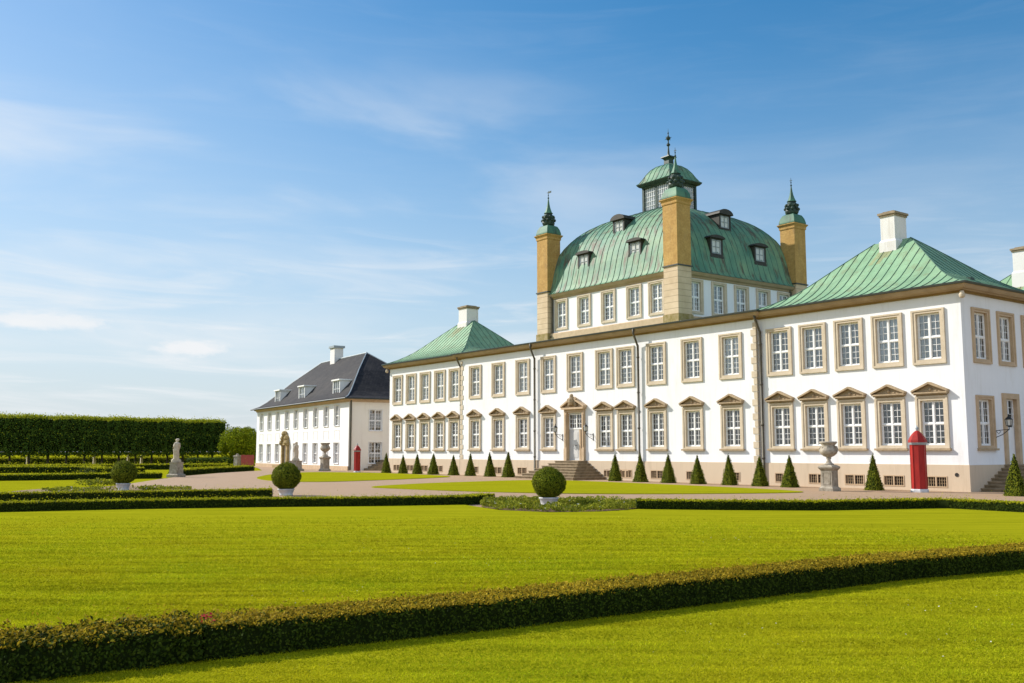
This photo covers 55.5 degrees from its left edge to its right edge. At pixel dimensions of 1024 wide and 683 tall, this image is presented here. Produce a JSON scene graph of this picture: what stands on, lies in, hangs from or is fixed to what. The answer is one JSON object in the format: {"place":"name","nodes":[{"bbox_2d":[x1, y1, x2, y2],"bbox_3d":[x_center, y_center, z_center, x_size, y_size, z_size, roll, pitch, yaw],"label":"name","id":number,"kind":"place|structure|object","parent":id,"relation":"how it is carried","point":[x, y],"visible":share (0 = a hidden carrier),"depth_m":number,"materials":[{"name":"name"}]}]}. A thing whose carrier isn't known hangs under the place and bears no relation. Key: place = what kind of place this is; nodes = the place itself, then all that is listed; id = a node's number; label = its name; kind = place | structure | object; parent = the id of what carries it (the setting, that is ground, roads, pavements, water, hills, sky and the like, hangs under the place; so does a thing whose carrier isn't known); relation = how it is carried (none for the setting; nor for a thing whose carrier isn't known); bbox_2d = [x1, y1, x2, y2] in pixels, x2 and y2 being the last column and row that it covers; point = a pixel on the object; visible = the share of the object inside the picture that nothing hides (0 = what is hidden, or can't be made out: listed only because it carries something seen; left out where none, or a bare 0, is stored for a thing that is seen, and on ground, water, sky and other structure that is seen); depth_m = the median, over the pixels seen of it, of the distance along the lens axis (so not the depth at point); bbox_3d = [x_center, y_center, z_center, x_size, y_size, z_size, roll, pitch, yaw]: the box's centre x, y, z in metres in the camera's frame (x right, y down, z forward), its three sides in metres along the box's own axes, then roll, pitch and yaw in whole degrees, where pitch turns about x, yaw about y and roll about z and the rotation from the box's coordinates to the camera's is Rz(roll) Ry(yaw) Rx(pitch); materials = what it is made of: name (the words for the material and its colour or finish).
{"place":"outdoors","nodes":[
{"label":"outdoors","id":0,"kind":"place"},
{"bbox_2d":[0,463,261,491],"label":"parterre lawn","id":1,"kind":"structure","parent":0,"point":[14,485],"depth_m":55.72,"materials":[{"name":"green plant"}]},
{"bbox_2d":[0,411,30,463],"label":"linden tree","id":2,"kind":"object","parent":1,"relation":"on","point":[16,430],"visible":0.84,"depth_m":111.15,"materials":[{"name":"green plant"}]},
{"bbox_2d":[16,412,48,463],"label":"linden tree","id":3,"kind":"object","parent":1,"relation":"on","point":[35,432],"visible":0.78,"depth_m":112.70,"materials":[{"name":"green plant"}]},
{"bbox_2d":[32,412,67,463],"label":"linden tree","id":4,"kind":"object","parent":1,"relation":"on","point":[54,432],"visible":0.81,"depth_m":114.24,"materials":[{"name":"green plant"}]},
{"bbox_2d":[55,413,86,463],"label":"linden tree","id":5,"kind":"object","parent":1,"relation":"on","point":[72,432],"visible":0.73,"depth_m":115.91,"materials":[{"name":"green plant"}]},
{"bbox_2d":[0,459,145,472],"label":"box hedge","id":6,"kind":"object","parent":1,"relation":"on","point":[74,468],"visible":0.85,"depth_m":82.84,"materials":[{"name":"green plant"}]},
{"bbox_2d":[0,468,162,480],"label":"box hedge","id":7,"kind":"object","parent":1,"relation":"on","point":[53,476],"visible":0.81,"depth_m":62.65,"materials":[{"name":"green plant"}]},
{"bbox_2d":[74,414,102,463],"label":"linden tree","id":8,"kind":"object","parent":1,"relation":"on","point":[91,432],"visible":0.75,"depth_m":117.47,"materials":[{"name":"green plant"}]},
{"bbox_2d":[87,415,120,463],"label":"linden tree","id":9,"kind":"object","parent":1,"relation":"on","point":[109,427],"visible":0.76,"depth_m":118.98,"materials":[{"name":"green plant"}]},
{"bbox_2d":[0,457,227,469],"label":"box hedge","id":10,"kind":"object","parent":1,"relation":"on","point":[155,466],"visible":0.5,"depth_m":97.62,"materials":[{"name":"green plant"}]},
{"bbox_2d":[0,455,232,464],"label":"garden hedge","id":11,"kind":"object","parent":1,"relation":"on","point":[58,460],"visible":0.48,"depth_m":131.21,"materials":[{"name":"green plant"}]},
{"bbox_2d":[108,414,137,461],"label":"linden tree","id":12,"kind":"object","parent":1,"relation":"on","point":[124,434],"visible":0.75,"depth_m":120.61,"materials":[{"name":"green plant"}]},
{"bbox_2d":[122,417,152,462],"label":"linden tree","id":13,"kind":"object","parent":1,"relation":"on","point":[142,434],"visible":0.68,"depth_m":122.22,"materials":[{"name":"green plant"}]},
{"bbox_2d":[139,415,168,463],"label":"linden tree","id":14,"kind":"object","parent":1,"relation":"on","point":[157,427],"visible":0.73,"depth_m":123.75,"materials":[{"name":"green plant"}]},
{"bbox_2d":[158,415,184,462],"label":"linden tree","id":15,"kind":"object","parent":1,"relation":"on","point":[173,431],"visible":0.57,"depth_m":125.37,"materials":[{"name":"green plant"}]},
{"bbox_2d":[171,418,199,461],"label":"linden tree","id":16,"kind":"object","parent":1,"relation":"on","point":[189,441],"visible":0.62,"depth_m":126.97,"materials":[{"name":"green plant"}]},
{"bbox_2d":[187,416,214,457],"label":"linden tree","id":17,"kind":"object","parent":1,"relation":"on","point":[204,430],"visible":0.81,"depth_m":128.45,"materials":[{"name":"green plant"}]},
{"bbox_2d":[187,456,231,465],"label":"garden hedge","id":18,"kind":"object","parent":1,"relation":"on","point":[193,460],"visible":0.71,"depth_m":109.92,"materials":[{"name":"green plant"}]},
{"bbox_2d":[168,458,254,474],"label":"box hedge","id":19,"kind":"object","parent":1,"relation":"on","point":[208,470],"visible":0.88,"depth_m":82.83,"materials":[{"name":"green plant"}]},
{"bbox_2d":[202,417,229,457],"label":"linden tree","id":20,"kind":"object","parent":1,"relation":"on","point":[219,428],"visible":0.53,"depth_m":129.89,"materials":[{"name":"green plant"}]},
{"bbox_2d":[217,426,256,465],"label":"round tree","id":21,"kind":"object","parent":1,"relation":"on","point":[237,440],"visible":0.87,"depth_m":123.45,"materials":[{"name":"green plant"}]},
{"bbox_2d":[257,472,449,481],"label":"oval lawn","id":22,"kind":"structure","parent":0,"point":[330,476],"depth_m":69.36,"materials":[{"name":"green plant"}]},
{"bbox_2d":[0,505,1023,682],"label":"lawn","id":23,"kind":"structure","parent":0,"point":[982,523],"depth_m":21.95,"materials":[{"name":"green plant"}]},
{"bbox_2d":[0,603,206,682],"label":"box hedge","id":24,"kind":"object","parent":23,"relation":"on","point":[99,645],"visible":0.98,"depth_m":7.90,"materials":[{"name":"green plant"}]},
{"bbox_2d":[0,488,494,511],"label":"box hedge","id":25,"kind":"object","parent":23,"relation":"on","point":[184,502],"visible":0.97,"depth_m":31.09,"materials":[{"name":"green plant"}]},
{"bbox_2d":[480,504,636,511],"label":"bed soil","id":26,"kind":"structure","parent":23,"relation":"on","point":[549,510],"depth_m":29.29,"materials":[{"name":"brown soil"}]},
{"bbox_2d":[531,466,565,504],"bbox_3d":[1.194,4.648,31.290,1.159,1.330,1.175,5,-8,-36],"label":"topiary ball","id":27,"kind":"object","parent":26,"relation":"on","point":[549,484],"visible":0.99,"depth_m":30.97,"materials":[{"name":"green plant"}]},
{"bbox_2d":[480,495,641,511],"bbox_3d":[1.545,5.249,31.761,5.394,0.316,6.158,-1,-6,6],"label":"bed planting","id":28,"kind":"object","parent":26,"relation":"on","point":[581,503],"visible":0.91,"depth_m":30.68,"materials":[{"name":"green plant"}]},
{"bbox_2d":[189,536,1023,661],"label":"box hedge","id":29,"kind":"object","parent":23,"relation":"on","point":[241,633],"visible":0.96,"depth_m":10.25,"materials":[{"name":"green plant"}]},
{"bbox_2d":[635,492,1023,511],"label":"box hedge","id":30,"kind":"object","parent":23,"relation":"on","point":[843,504],"visible":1,"depth_m":29.82,"materials":[{"name":"green plant"}]},
{"bbox_2d":[0,466,1023,511],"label":"gravel forecourt","id":31,"kind":"structure","parent":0,"point":[236,480],"depth_m":46.41,"materials":[{"name":"beige gravel"}]},
{"bbox_2d":[11,487,189,492],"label":"bed soil","id":32,"kind":"structure","parent":31,"relation":"on","point":[131,488],"depth_m":46.09,"materials":[{"name":"brown soil"}]},
{"bbox_2d":[41,484,191,491],"bbox_3d":[-18.102,6.742,44.815,6.408,0.300,2.644,2,-7,-17],"label":"bed planting","id":33,"kind":"object","parent":32,"relation":"on","point":[101,488],"visible":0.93,"depth_m":44.47,"materials":[{"name":"green plant"}]},
{"bbox_2d":[110,460,137,489],"bbox_3d":[-18.060,6.208,45.308,1.250,1.438,1.224,5,-8,-36],"label":"topiary ball","id":34,"kind":"object","parent":32,"relation":"on","point":[123,474],"visible":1,"depth_m":44.97,"materials":[{"name":"green plant"}]},
{"bbox_2d":[0,482,272,501],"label":"box hedge","id":35,"kind":"object","parent":31,"relation":"on","point":[118,494],"visible":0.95,"depth_m":36.68,"materials":[{"name":"green plant"}]},
{"bbox_2d":[166,438,185,476],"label":"garden statue","id":36,"kind":"object","parent":31,"relation":"on","point":[176,467],"visible":1,"depth_m":69.06,"materials":[{"name":"stone"}]},
{"bbox_2d":[271,461,301,495],"bbox_3d":[-9.306,5.642,40.152,1.288,1.404,1.252,5,-8,-36],"label":"topiary ball","id":37,"kind":"object","parent":31,"relation":"on","point":[286,477],"visible":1,"depth_m":39.81,"materials":[{"name":"green plant"}]},
{"bbox_2d":[251,345,389,470],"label":"manor wing","id":38,"kind":"structure","parent":31,"relation":"on","point":[339,402],"depth_m":101.00,"materials":[{"name":"white paint"}]},
{"bbox_2d":[368,442,381,463],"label":"window","id":39,"kind":"structure","parent":38,"relation":"in","point":[374,448],"depth_m":94.59,"materials":[{"name":"paint"}]},
{"bbox_2d":[369,409,382,430],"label":"window","id":40,"kind":"structure","parent":38,"relation":"in","point":[375,415],"depth_m":94.93,"materials":[{"name":"paint"}]},
{"bbox_2d":[319,443,330,470],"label":"stone urn","id":41,"kind":"object","parent":31,"relation":"on","point":[325,458],"visible":0.99,"depth_m":89.61,"materials":[{"name":"beige stone"}]},
{"bbox_2d":[660,454,676,482],"bbox_3d":[9.002,7.288,56.100,0.817,1.766,0.768,6,-9,-36],"label":"topiary pyramid","id":42,"kind":"object","parent":31,"relation":"on","point":[668,474],"visible":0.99,"depth_m":55.93,"materials":[{"name":"green plant"}]},
{"bbox_2d":[689,455,706,483],"bbox_3d":[10.346,7.137,54.257,0.768,1.653,0.774,3,-7,-34],"label":"topiary pyramid","id":43,"kind":"object","parent":31,"relation":"on","point":[697,476],"visible":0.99,"depth_m":54.11,"materials":[{"name":"green plant"}]},
{"bbox_2d":[381,132,1023,491],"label":"palace","id":44,"kind":"structure","parent":31,"relation":"on","point":[677,326],"depth_m":58.08,"materials":[{"name":"white paint"}]},
{"bbox_2d":[390,414,402,450],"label":"window","id":45,"kind":"structure","parent":44,"relation":"in","point":[397,420],"depth_m":84.97,"materials":[{"name":"stone"}]},
{"bbox_2d":[392,375,402,404],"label":"window","id":46,"kind":"structure","parent":44,"relation":"in","point":[397,380],"depth_m":85.49,"materials":[{"name":"stone"}]},
{"bbox_2d":[403,413,415,450],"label":"window","id":47,"kind":"structure","parent":44,"relation":"in","point":[410,423],"depth_m":83.13,"materials":[{"name":"stone"}]},
{"bbox_2d":[405,373,415,403],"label":"window","id":48,"kind":"structure","parent":44,"relation":"in","point":[410,391],"depth_m":83.71,"materials":[{"name":"stone"}]},
{"bbox_2d":[417,413,430,450],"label":"window","id":49,"kind":"structure","parent":44,"relation":"in","point":[424,423],"depth_m":81.26,"materials":[{"name":"stone"}]},
{"bbox_2d":[419,371,430,402],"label":"window","id":50,"kind":"structure","parent":44,"relation":"in","point":[424,377],"depth_m":81.92,"materials":[{"name":"stone"}]},
{"bbox_2d":[431,412,445,450],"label":"window","id":51,"kind":"structure","parent":44,"relation":"in","point":[438,417],"depth_m":79.46,"materials":[{"name":"stone"}]},
{"bbox_2d":[434,369,445,401],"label":"window","id":52,"kind":"structure","parent":44,"relation":"in","point":[439,375],"depth_m":80.00,"materials":[{"name":"stone"}]},
{"bbox_2d":[446,411,459,450],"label":"window","id":53,"kind":"structure","parent":44,"relation":"in","point":[453,417],"depth_m":77.73,"materials":[{"name":"stone"}]},
{"bbox_2d":[448,367,459,400],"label":"window","id":54,"kind":"structure","parent":44,"relation":"in","point":[453,373],"depth_m":78.28,"materials":[{"name":"stone"}]},
{"bbox_2d":[466,409,481,450],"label":"window","id":55,"kind":"structure","parent":44,"relation":"in","point":[474,444],"depth_m":75.03,"materials":[{"name":"stone"}]},
{"bbox_2d":[469,364,481,398],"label":"window","id":56,"kind":"structure","parent":44,"relation":"in","point":[475,371],"depth_m":75.41,"materials":[{"name":"stone"}]},
{"bbox_2d":[489,408,504,450],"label":"window","id":57,"kind":"structure","parent":44,"relation":"in","point":[498,416],"depth_m":72.56,"materials":[{"name":"stone"}]},
{"bbox_2d":[491,362,504,396],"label":"window","id":58,"kind":"structure","parent":44,"relation":"in","point":[498,368],"depth_m":73.11,"materials":[{"name":"stone"}]},
{"bbox_2d":[513,406,529,450],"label":"window","id":59,"kind":"structure","parent":44,"relation":"in","point":[522,418],"depth_m":70.21,"materials":[{"name":"stone"}]},
{"bbox_2d":[515,358,529,394],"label":"window","id":60,"kind":"structure","parent":44,"relation":"in","point":[522,366],"depth_m":70.62,"materials":[{"name":"stone"}]},
{"bbox_2d":[538,405,556,450],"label":"window","id":61,"kind":"structure","parent":44,"relation":"in","point":[548,437],"depth_m":67.80,"materials":[{"name":"stone"}]},
{"bbox_2d":[540,355,555,392],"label":"window","id":62,"kind":"structure","parent":44,"relation":"in","point":[547,363],"depth_m":68.27,"materials":[{"name":"stone"}]},
{"bbox_2d":[554,298,567,330],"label":"window","id":63,"kind":"structure","parent":44,"relation":"in","point":[561,305],"depth_m":71.43,"materials":[{"name":"stone"}]},
{"bbox_2d":[566,352,582,390],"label":"window","id":64,"kind":"structure","parent":44,"relation":"in","point":[574,361],"depth_m":66.02,"materials":[{"name":"stone"}]},
{"bbox_2d":[570,429,578,459],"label":"door","id":65,"kind":"structure","parent":44,"relation":"in","point":[574,433],"depth_m":65.47,"materials":[{"name":"grey paint"}]},
{"bbox_2d":[577,293,590,326],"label":"window","id":66,"kind":"structure","parent":44,"relation":"in","point":[583,301],"depth_m":69.35,"materials":[{"name":"stone"}]},
{"bbox_2d":[593,401,613,450],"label":"window","id":67,"kind":"structure","parent":44,"relation":"in","point":[604,411],"depth_m":63.13,"materials":[{"name":"stone"}]},
{"bbox_2d":[595,348,612,388],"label":"window","id":68,"kind":"structure","parent":44,"relation":"in","point":[603,357],"depth_m":63.60,"materials":[{"name":"stone"}]},
{"bbox_2d":[600,289,615,323],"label":"window","id":69,"kind":"structure","parent":44,"relation":"in","point":[607,297],"depth_m":67.25,"materials":[{"name":"stone"}]},
{"bbox_2d":[613,400,635,450],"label":"window","id":70,"kind":"structure","parent":44,"relation":"in","point":[626,412],"depth_m":61.50,"materials":[{"name":"stone"}]},
{"bbox_2d":[616,345,634,387],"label":"window","id":71,"kind":"structure","parent":44,"relation":"in","point":[625,356],"depth_m":61.96,"materials":[{"name":"stone"}]},
{"bbox_2d":[626,283,641,319],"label":"window","id":72,"kind":"structure","parent":44,"relation":"in","point":[633,293],"depth_m":65.26,"materials":[{"name":"stone"}]},
{"bbox_2d":[644,398,667,450],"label":"window","id":73,"kind":"structure","parent":44,"relation":"in","point":[656,408],"depth_m":59.34,"materials":[{"name":"stone"}]},
{"bbox_2d":[648,279,663,315],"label":"window","id":74,"kind":"structure","parent":44,"relation":"in","point":[655,288],"depth_m":63.61,"materials":[{"name":"stone"}]},
{"bbox_2d":[646,341,666,384],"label":"window","id":75,"kind":"structure","parent":44,"relation":"in","point":[655,352],"depth_m":59.79,"materials":[{"name":"stone"}]},
{"bbox_2d":[680,337,702,382],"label":"window","id":76,"kind":"structure","parent":44,"relation":"in","point":[690,348],"depth_m":57.43,"materials":[{"name":"stone"}]},
{"bbox_2d":[679,396,704,450],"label":"window","id":77,"kind":"structure","parent":44,"relation":"in","point":[692,410],"depth_m":56.99,"materials":[{"name":"stone"}]},
{"bbox_2d":[691,278,703,314],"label":"window","id":78,"kind":"structure","parent":44,"relation":"in","point":[697,284],"depth_m":63.10,"materials":[{"name":"stone"}]},
{"bbox_2d":[711,281,727,315],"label":"window","id":79,"kind":"structure","parent":44,"relation":"in","point":[718,290],"depth_m":64.38,"materials":[{"name":"stone"}]},
{"bbox_2d":[718,332,742,379],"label":"window","id":80,"kind":"structure","parent":44,"relation":"in","point":[729,344],"depth_m":55.06,"materials":[{"name":"stone"}]},
{"bbox_2d":[716,394,744,450],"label":"window","id":81,"kind":"structure","parent":44,"relation":"in","point":[731,408],"depth_m":54.62,"materials":[{"name":"stone"}]},
{"bbox_2d":[734,285,749,311],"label":"window","id":82,"kind":"structure","parent":44,"relation":"in","point":[741,302],"depth_m":65.69,"materials":[{"name":"stone"}]},
{"bbox_2d":[756,288,770,308],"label":"window","id":83,"kind":"structure","parent":44,"relation":"in","point":[763,296],"depth_m":67.02,"materials":[{"name":"stone"}]},
{"bbox_2d":[765,326,792,375],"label":"window","id":84,"kind":"structure","parent":44,"relation":"in","point":[779,362],"depth_m":52.63,"materials":[{"name":"stone"}]},
{"bbox_2d":[764,391,795,450],"bbox_3d":[14.427,4.238,52.070,0.570,3.170,1.780,5,-8,-36],"label":"window","id":85,"kind":"structure","parent":44,"relation":"in","point":[780,406],"depth_m":52.16,"materials":[{"name":"stone"}]},
{"bbox_2d":[798,322,826,373],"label":"window","id":86,"kind":"structure","parent":44,"relation":"in","point":[811,337],"depth_m":50.90,"materials":[{"name":"stone"}]},
{"bbox_2d":[797,389,828,450],"bbox_3d":[15.701,4.045,50.361,0.570,3.170,1.780,5,-8,-36],"label":"window","id":87,"kind":"structure","parent":44,"relation":"in","point":[814,404],"depth_m":50.49,"materials":[{"name":"stone"}]},
{"bbox_2d":[833,317,864,370],"bbox_3d":[17.035,0.163,49.089,0.320,2.580,1.660,5,-8,-36],"label":"window","id":88,"kind":"structure","parent":44,"relation":"in","point":[847,333],"depth_m":49.17,"materials":[{"name":"stone"}]},
{"bbox_2d":[832,387,868,450],"bbox_3d":[16.987,3.850,48.637,0.570,3.170,1.780,5,-8,-36],"label":"window","id":89,"kind":"structure","parent":44,"relation":"in","point":[851,408],"depth_m":48.72,"materials":[{"name":"stone"}]},
{"bbox_2d":[870,312,903,367],"bbox_3d":[18.315,-0.031,47.373,0.320,2.580,1.660,5,-8,-36],"label":"window","id":90,"kind":"structure","parent":44,"relation":"in","point":[886,329],"depth_m":47.46,"materials":[{"name":"stone"}]},
{"bbox_2d":[870,384,908,449],"bbox_3d":[18.267,3.656,46.920,0.570,3.170,1.780,5,-8,-36],"label":"window","id":91,"kind":"structure","parent":44,"relation":"in","point":[889,400],"depth_m":47.00,"materials":[{"name":"stone"}]},
{"bbox_2d":[910,307,946,364],"bbox_3d":[19.589,-0.224,45.664,0.320,2.580,1.660,5,-8,-36],"label":"window","id":92,"kind":"structure","parent":44,"relation":"in","point":[928,336],"depth_m":45.74,"materials":[{"name":"stone"}]},
{"bbox_2d":[910,382,951,449],"bbox_3d":[19.541,3.463,45.211,0.570,3.170,1.780,5,-8,-36],"label":"window","id":93,"kind":"structure","parent":44,"relation":"in","point":[931,399],"depth_m":45.25,"materials":[{"name":"stone"}]},
{"bbox_2d":[970,307,992,363],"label":"window","id":94,"kind":"structure","parent":44,"relation":"in","point":[980,317],"depth_m":45.53,"materials":[{"name":"beige stone"}]},
{"bbox_2d":[975,395,999,449],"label":"window","id":95,"kind":"structure","parent":44,"relation":"in","point":[981,411],"depth_m":45.07,"materials":[{"name":"beige stone"}]},
{"bbox_2d":[996,311,1016,366],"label":"window","id":96,"kind":"structure","parent":44,"relation":"in","point":[1005,322],"depth_m":46.90,"materials":[{"name":"beige stone"}]},
{"bbox_2d":[721,453,738,484],"bbox_3d":[11.682,6.895,52.465,0.782,1.734,0.753,3,-8,-39],"label":"topiary pyramid","id":97,"kind":"object","parent":31,"relation":"on","point":[729,477],"visible":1,"depth_m":52.30,"materials":[{"name":"green plant"}]},
{"bbox_2d":[751,457,768,486],"bbox_3d":[12.933,6.762,50.823,0.731,1.638,0.747,5,-9,-36],"label":"topiary pyramid","id":98,"kind":"object","parent":31,"relation":"on","point":[760,479],"visible":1,"depth_m":50.66,"materials":[{"name":"green plant"}]},
{"bbox_2d":[780,455,799,487],"bbox_3d":[14.062,6.554,49.324,0.773,1.688,0.805,5,-8,-32],"label":"topiary pyramid","id":99,"kind":"object","parent":31,"relation":"on","point":[789,479],"visible":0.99,"depth_m":49.16,"materials":[{"name":"green plant"}]},
{"bbox_2d":[818,441,840,490],"bbox_3d":[14.588,5.737,44.794,0.838,2.258,0.986,6,-9,-42],"label":"stone urn","id":100,"kind":"object","parent":31,"relation":"on","point":[828,450],"visible":1,"depth_m":44.57,"materials":[{"name":"beige stone"}]},
{"bbox_2d":[864,453,884,490],"bbox_3d":[16.902,6.100,45.500,0.761,1.746,0.809,5,-9,-40],"label":"topiary pyramid","id":101,"kind":"object","parent":31,"relation":"on","point":[873,482],"visible":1,"depth_m":45.34,"materials":[{"name":"green plant"}]},
{"bbox_2d":[908,425,928,491],"bbox_3d":[18.168,5.232,43.537,0.754,2.978,0.754,-6,-9,41],"label":"sentry box","id":102,"kind":"object","parent":31,"relation":"on","point":[917,441],"visible":1,"depth_m":43.29,"materials":[{"name":"red paint"}]},
{"bbox_2d":[1003,454,1023,496],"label":"topiary pyramid","id":103,"kind":"object","parent":31,"relation":"on","point":[1014,486],"visible":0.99,"depth_m":39.53,"materials":[{"name":"green plant"}]},
{"bbox_2d":[0,0,1023,451],"label":"sky","id":104,"kind":"structure","parent":0,"point":[201,200],"materials":[{"name":"blue"}]},
{"bbox_2d":[25,569,1023,682],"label":"lawn","id":105,"kind":"structure","parent":0,"point":[791,618],"depth_m":8.78,"materials":[{"name":"green plant"}]},
{"bbox_2d":[372,480,802,493],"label":"oval lawn","id":106,"kind":"structure","parent":0,"point":[572,487],"depth_m":46.86,"materials":[{"name":"green plant"}]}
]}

